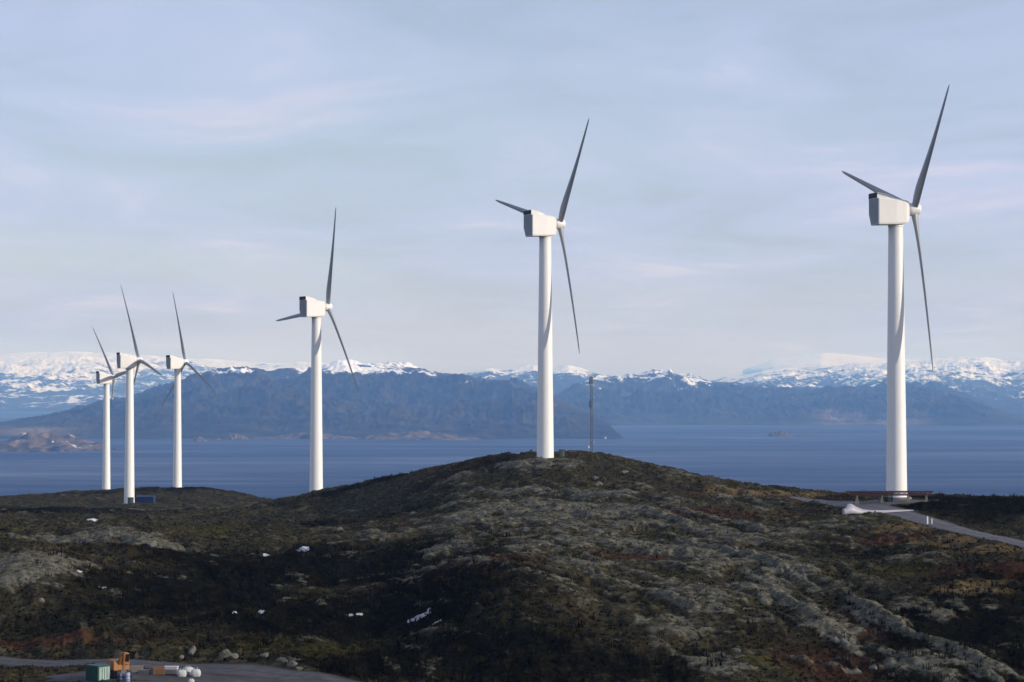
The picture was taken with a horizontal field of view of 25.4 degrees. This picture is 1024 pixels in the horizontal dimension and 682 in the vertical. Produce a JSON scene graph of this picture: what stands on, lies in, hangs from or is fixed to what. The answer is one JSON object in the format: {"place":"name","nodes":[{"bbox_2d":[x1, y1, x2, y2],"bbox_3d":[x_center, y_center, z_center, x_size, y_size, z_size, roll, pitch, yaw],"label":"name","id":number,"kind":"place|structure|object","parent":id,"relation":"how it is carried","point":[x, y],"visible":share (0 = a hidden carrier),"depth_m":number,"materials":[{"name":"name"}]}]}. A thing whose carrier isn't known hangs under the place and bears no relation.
{"place":"outdoors","nodes":[
{"label":"outdoors","id":0,"kind":"place"},
{"bbox_2d":[0,351,328,410],"bbox_3d":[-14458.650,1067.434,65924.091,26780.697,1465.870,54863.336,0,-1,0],"label":"snow mountains","id":1,"kind":"structure","parent":0,"point":[48,381],"depth_m":51275.16,"materials":[{"name":"white snow"}]},
{"bbox_2d":[0,656,359,681],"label":"gravel road","id":2,"kind":"structure","parent":0,"point":[245,669],"depth_m":386.79,"materials":[{"name":"grey gravel"}]},
{"bbox_2d":[0,359,622,438],"bbox_3d":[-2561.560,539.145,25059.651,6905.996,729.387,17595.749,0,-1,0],"label":"mountain","id":3,"kind":"structure","parent":0,"point":[252,403],"depth_m":19245.19,"materials":[{"name":"blue stone"}]},
{"bbox_2d":[0,450,1023,681],"bbox_3d":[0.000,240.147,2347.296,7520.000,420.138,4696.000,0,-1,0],"label":"hillside","id":4,"kind":"structure","parent":0,"point":[188,499],"depth_m":484.32,"materials":[{"name":"plant"}]},
{"bbox_2d":[93,329,125,489],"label":"wind turbine","id":5,"kind":"object","parent":4,"relation":"on","point":[105,379],"visible":0.84,"depth_m":1647.91,"materials":[{"name":"white paint"}]},
{"bbox_2d":[127,497,133,503],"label":"kiosk","id":6,"kind":"object","parent":4,"relation":"on","point":[130,499],"visible":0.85,"depth_m":1293.05,"materials":[{"name":"metal"}]},
{"bbox_2d":[116,287,161,503],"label":"wind turbine","id":7,"kind":"object","parent":4,"relation":"on","point":[129,363],"visible":0.92,"depth_m":1311.16,"materials":[{"name":"white paint"}]},
{"bbox_2d":[136,495,155,502],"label":"blue shed","id":8,"kind":"structure","parent":4,"relation":"on","point":[145,498],"depth_m":1298.49,"materials":[{"name":"blue metal"}]},
{"bbox_2d":[148,540,156,547],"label":"boulder","id":9,"kind":"object","parent":4,"relation":"on","point":[153,543],"visible":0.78,"depth_m":567.02,"materials":[{"name":"grey stone"}]},
{"bbox_2d":[45,671,293,681],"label":"gravel yard","id":10,"kind":"structure","parent":4,"relation":"on","point":[81,676],"depth_m":373.90,"materials":[{"name":"grey gravel"}]},
{"bbox_2d":[86,663,109,680],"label":"container","id":11,"kind":"object","parent":10,"relation":"on","point":[97,672],"visible":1,"depth_m":367.92,"materials":[{"name":"green metal"}]},
{"bbox_2d":[99,666,109,679],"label":"door","id":12,"kind":"structure","parent":11,"relation":"in","point":[106,670],"depth_m":368.12,"materials":[{"name":"metal"}]},
{"bbox_2d":[108,652,131,678],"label":"excavator","id":13,"kind":"object","parent":10,"relation":"on","point":[121,663],"visible":0.89,"depth_m":369.98,"materials":[{"name":"orange metal"}]},
{"bbox_2d":[117,672,122,681],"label":"drum","id":14,"kind":"object","parent":10,"relation":"on","point":[119,676],"visible":1,"depth_m":364.53,"materials":[{"name":"blue metal"}]},
{"bbox_2d":[124,672,129,681],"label":"drum","id":15,"kind":"object","parent":10,"relation":"on","point":[127,676],"visible":1,"depth_m":365.52,"materials":[{"name":"blue metal"}]},
{"bbox_2d":[129,665,142,671],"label":"pallet stack","id":16,"kind":"object","parent":10,"relation":"on","point":[133,668],"visible":0.77,"depth_m":378.37,"materials":[{"name":"beige wood"}]},
{"bbox_2d":[138,669,150,673],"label":"pallet stack","id":17,"kind":"object","parent":10,"relation":"on","point":[144,671],"visible":1,"depth_m":376.42,"materials":[{"name":"grey wood"}]},
{"bbox_2d":[153,666,164,674],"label":"crate","id":18,"kind":"object","parent":10,"relation":"on","point":[157,670],"visible":1,"depth_m":376.19,"materials":[{"name":"brown wood"}]},
{"bbox_2d":[164,666,178,673],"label":"slab stack","id":19,"kind":"object","parent":10,"relation":"on","point":[171,669],"visible":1,"depth_m":377.26,"materials":[{"name":"grey concrete"}]},
{"bbox_2d":[177,668,186,676],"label":"bulk bag","id":20,"kind":"object","parent":10,"relation":"on","point":[181,673],"visible":1,"depth_m":375.24,"materials":[{"name":"white fabric"}]},
{"bbox_2d":[183,666,193,674],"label":"bulk bag","id":21,"kind":"object","parent":10,"relation":"on","point":[188,670],"visible":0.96,"depth_m":378.15,"materials":[{"name":"white fabric"}]},
{"bbox_2d":[191,667,200,676],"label":"bulk bag","id":22,"kind":"object","parent":10,"relation":"on","point":[196,672],"visible":1,"depth_m":376.19,"materials":[{"name":"white fabric"}]},
{"bbox_2d":[161,294,212,487],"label":"wind turbine","id":23,"kind":"object","parent":4,"relation":"on","point":[176,364],"visible":0.94,"depth_m":1496.13,"materials":[{"name":"white paint"}]},
{"bbox_2d":[188,645,195,655],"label":"boulder","id":24,"kind":"object","parent":4,"relation":"on","point":[192,651],"visible":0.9,"depth_m":405.13,"materials":[{"name":"grey stone"}]},
{"bbox_2d":[230,653,238,658],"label":"boulder","id":25,"kind":"object","parent":4,"relation":"on","point":[234,655],"visible":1,"depth_m":393.07,"materials":[{"name":"grey stone"}]},
{"bbox_2d":[276,657,287,662],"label":"boulder","id":26,"kind":"object","parent":4,"relation":"on","point":[284,660],"visible":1,"depth_m":388.31,"materials":[{"name":"grey stone"}]},
{"bbox_2d":[287,661,297,666],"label":"boulder","id":27,"kind":"object","parent":4,"relation":"on","point":[291,663],"visible":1,"depth_m":386.61,"materials":[{"name":"grey stone"}]},
{"bbox_2d":[276,209,358,492],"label":"wind turbine","id":28,"kind":"object","parent":4,"relation":"on","point":[314,309],"visible":0.91,"depth_m":1009.49,"materials":[{"name":"white paint"}]},
{"bbox_2d":[407,608,430,622],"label":"snow patch","id":29,"kind":"object","parent":4,"relation":"on","point":[418,617],"visible":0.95,"depth_m":442.66,"materials":[{"name":"white snow"}]},
{"bbox_2d":[0,449,1023,681],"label":"heather","id":30,"kind":"object","parent":4,"relation":"on","point":[270,635],"visible":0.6,"depth_m":460.05,"materials":[{"name":"brown plant"}]},
{"bbox_2d":[2,453,1023,681],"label":"scrub","id":31,"kind":"object","parent":4,"relation":"on","point":[400,625],"visible":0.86,"depth_m":439.38,"materials":[{"name":"green plant"}]},
{"bbox_2d":[531,487,541,492],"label":"boulder","id":32,"kind":"object","parent":4,"relation":"on","point":[533,490],"visible":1,"depth_m":700.13,"materials":[{"name":"grey stone"}]},
{"bbox_2d":[496,119,588,457],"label":"wind turbine","id":33,"kind":"object","parent":4,"relation":"on","point":[542,227],"visible":0.89,"depth_m":796.99,"materials":[{"name":"white paint"}]},
{"bbox_2d":[559,449,564,456],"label":"kiosk","id":34,"kind":"object","parent":4,"relation":"on","point":[561,452],"visible":0.94,"depth_m":801.56,"materials":[{"name":"metal"}]},
{"bbox_2d":[587,375,594,451],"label":"lattice mast","id":35,"kind":"object","parent":4,"relation":"on","point":[591,400],"visible":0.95,"depth_m":827.31,"materials":[{"name":"metal"}]},
{"bbox_2d":[591,528,603,532],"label":"boulder","id":36,"kind":"object","parent":4,"relation":"on","point":[598,530],"visible":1,"depth_m":560.94,"materials":[{"name":"grey stone"}]},
{"bbox_2d":[731,648,740,651],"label":"boulder","id":37,"kind":"object","parent":4,"relation":"on","point":[735,650],"visible":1,"depth_m":397.76,"materials":[{"name":"grey stone"}]},
{"bbox_2d":[830,637,839,643],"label":"boulder","id":38,"kind":"object","parent":4,"relation":"on","point":[835,640],"visible":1,"depth_m":410.95,"materials":[{"name":"grey stone"}]},
{"bbox_2d":[840,638,849,648],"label":"boulder","id":39,"kind":"object","parent":4,"relation":"on","point":[844,643],"visible":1,"depth_m":407.97,"materials":[{"name":"grey stone"}]},
{"bbox_2d":[869,664,876,669],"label":"boulder","id":40,"kind":"object","parent":4,"relation":"on","point":[873,667],"visible":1,"depth_m":395.96,"materials":[{"name":"grey stone"}]},
{"bbox_2d":[842,504,913,514],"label":"turbine blade","id":41,"kind":"object","parent":4,"relation":"on","point":[850,509],"visible":0.94,"depth_m":600.14,"materials":[{"name":"paint"}]},
{"bbox_2d":[852,499,925,504],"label":"gravel pad","id":42,"kind":"object","parent":4,"relation":"on","point":[894,501],"visible":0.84,"depth_m":637.31,"materials":[{"name":"grey gravel"}]},
{"bbox_2d":[878,492,892,501],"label":"kiosk","id":43,"kind":"object","parent":42,"relation":"on","point":[887,498],"visible":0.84,"depth_m":638.02,"materials":[{"name":"metal"}]},
{"bbox_2d":[850,491,932,504],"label":"crane boom","id":44,"kind":"object","parent":42,"relation":"on","point":[876,493],"visible":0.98,"depth_m":634.62,"materials":[{"name":"red metal"}]},
{"bbox_2d":[842,84,949,498],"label":"wind turbine","id":45,"kind":"object","parent":4,"relation":"on","point":[894,213],"visible":0.93,"depth_m":648.91,"materials":[{"name":"white paint"}]},
{"bbox_2d":[0,411,1023,498],"bbox_3d":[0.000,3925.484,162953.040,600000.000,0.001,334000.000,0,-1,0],"label":"sea","id":46,"kind":"structure","parent":0,"point":[980,460],"depth_m":11786.30,"materials":[{"name":"blue liquid"}]},
{"bbox_2d":[0,431,116,451],"bbox_3d":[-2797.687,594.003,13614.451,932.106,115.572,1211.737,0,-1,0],"label":"peninsula","id":47,"kind":"object","parent":46,"relation":"in","point":[28,441],"visible":0.91,"depth_m":13351.65},
{"bbox_2d":[191,437,207,441],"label":"islet","id":48,"kind":"object","parent":46,"relation":"in","point":[199,439],"visible":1,"depth_m":15773.77,"materials":[{"name":"grey stone"}]},
{"bbox_2d":[208,438,222,440],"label":"islet","id":49,"kind":"object","parent":46,"relation":"in","point":[215,439],"visible":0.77,"depth_m":15970.54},
{"bbox_2d":[223,433,248,439],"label":"islet","id":50,"kind":"object","parent":46,"relation":"in","point":[233,436],"visible":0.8,"depth_m":16408.46,"materials":[{"name":"grey stone"}]},
{"bbox_2d":[253,433,358,438],"bbox_3d":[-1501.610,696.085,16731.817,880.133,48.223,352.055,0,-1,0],"label":"islet","id":51,"kind":"object","parent":46,"relation":"in","point":[298,435],"visible":0.71,"depth_m":16662.26,"materials":[{"name":"grey stone"}]},
{"bbox_2d":[358,429,481,439],"bbox_3d":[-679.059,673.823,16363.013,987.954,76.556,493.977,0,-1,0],"label":"islet","id":52,"kind":"object","parent":46,"relation":"in","point":[420,434],"visible":0.92,"depth_m":16256.78,"materials":[{"name":"grey stone"}]},
{"bbox_2d":[767,430,792,435],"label":"islet","id":53,"kind":"object","parent":46,"relation":"in","point":[780,433],"visible":0.92,"depth_m":17550.46,"materials":[{"name":"blue stone"}]},
{"bbox_2d":[0,0,1023,380],"label":"sky","id":54,"kind":"structure","parent":0,"point":[203,153],"materials":[{"name":"blue"}]},
{"bbox_2d":[463,364,611,394],"bbox_3d":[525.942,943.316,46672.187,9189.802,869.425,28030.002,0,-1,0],"label":"snow ridge","id":55,"kind":"structure","parent":0,"point":[565,377],"depth_m":41921.89,"materials":[{"name":"white snow"}]},
{"bbox_2d":[555,368,1023,424],"bbox_3d":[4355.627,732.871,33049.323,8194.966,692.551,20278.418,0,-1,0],"label":"shore mountain","id":56,"kind":"structure","parent":0,"point":[654,396],"depth_m":26003.71,"materials":[{"name":"blue stone"}]},
{"bbox_2d":[742,353,922,374],"bbox_3d":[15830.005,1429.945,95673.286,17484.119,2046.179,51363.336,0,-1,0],"label":"distant peak","id":57,"kind":"structure","parent":0,"point":[818,360],"depth_m":96186.06,"materials":[{"name":"white snow"}]},
{"bbox_2d":[709,356,1023,417],"bbox_3d":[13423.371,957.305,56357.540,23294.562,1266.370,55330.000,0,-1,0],"label":"snow fells","id":58,"kind":"structure","parent":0,"point":[997,383],"depth_m":46855.49,"materials":[{"name":"white snow"}]},
{"bbox_2d":[788,497,1023,547],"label":"gravel road","id":59,"kind":"structure","parent":0,"point":[918,518],"depth_m":578.66,"materials":[{"name":"grey gravel"}]}
]}

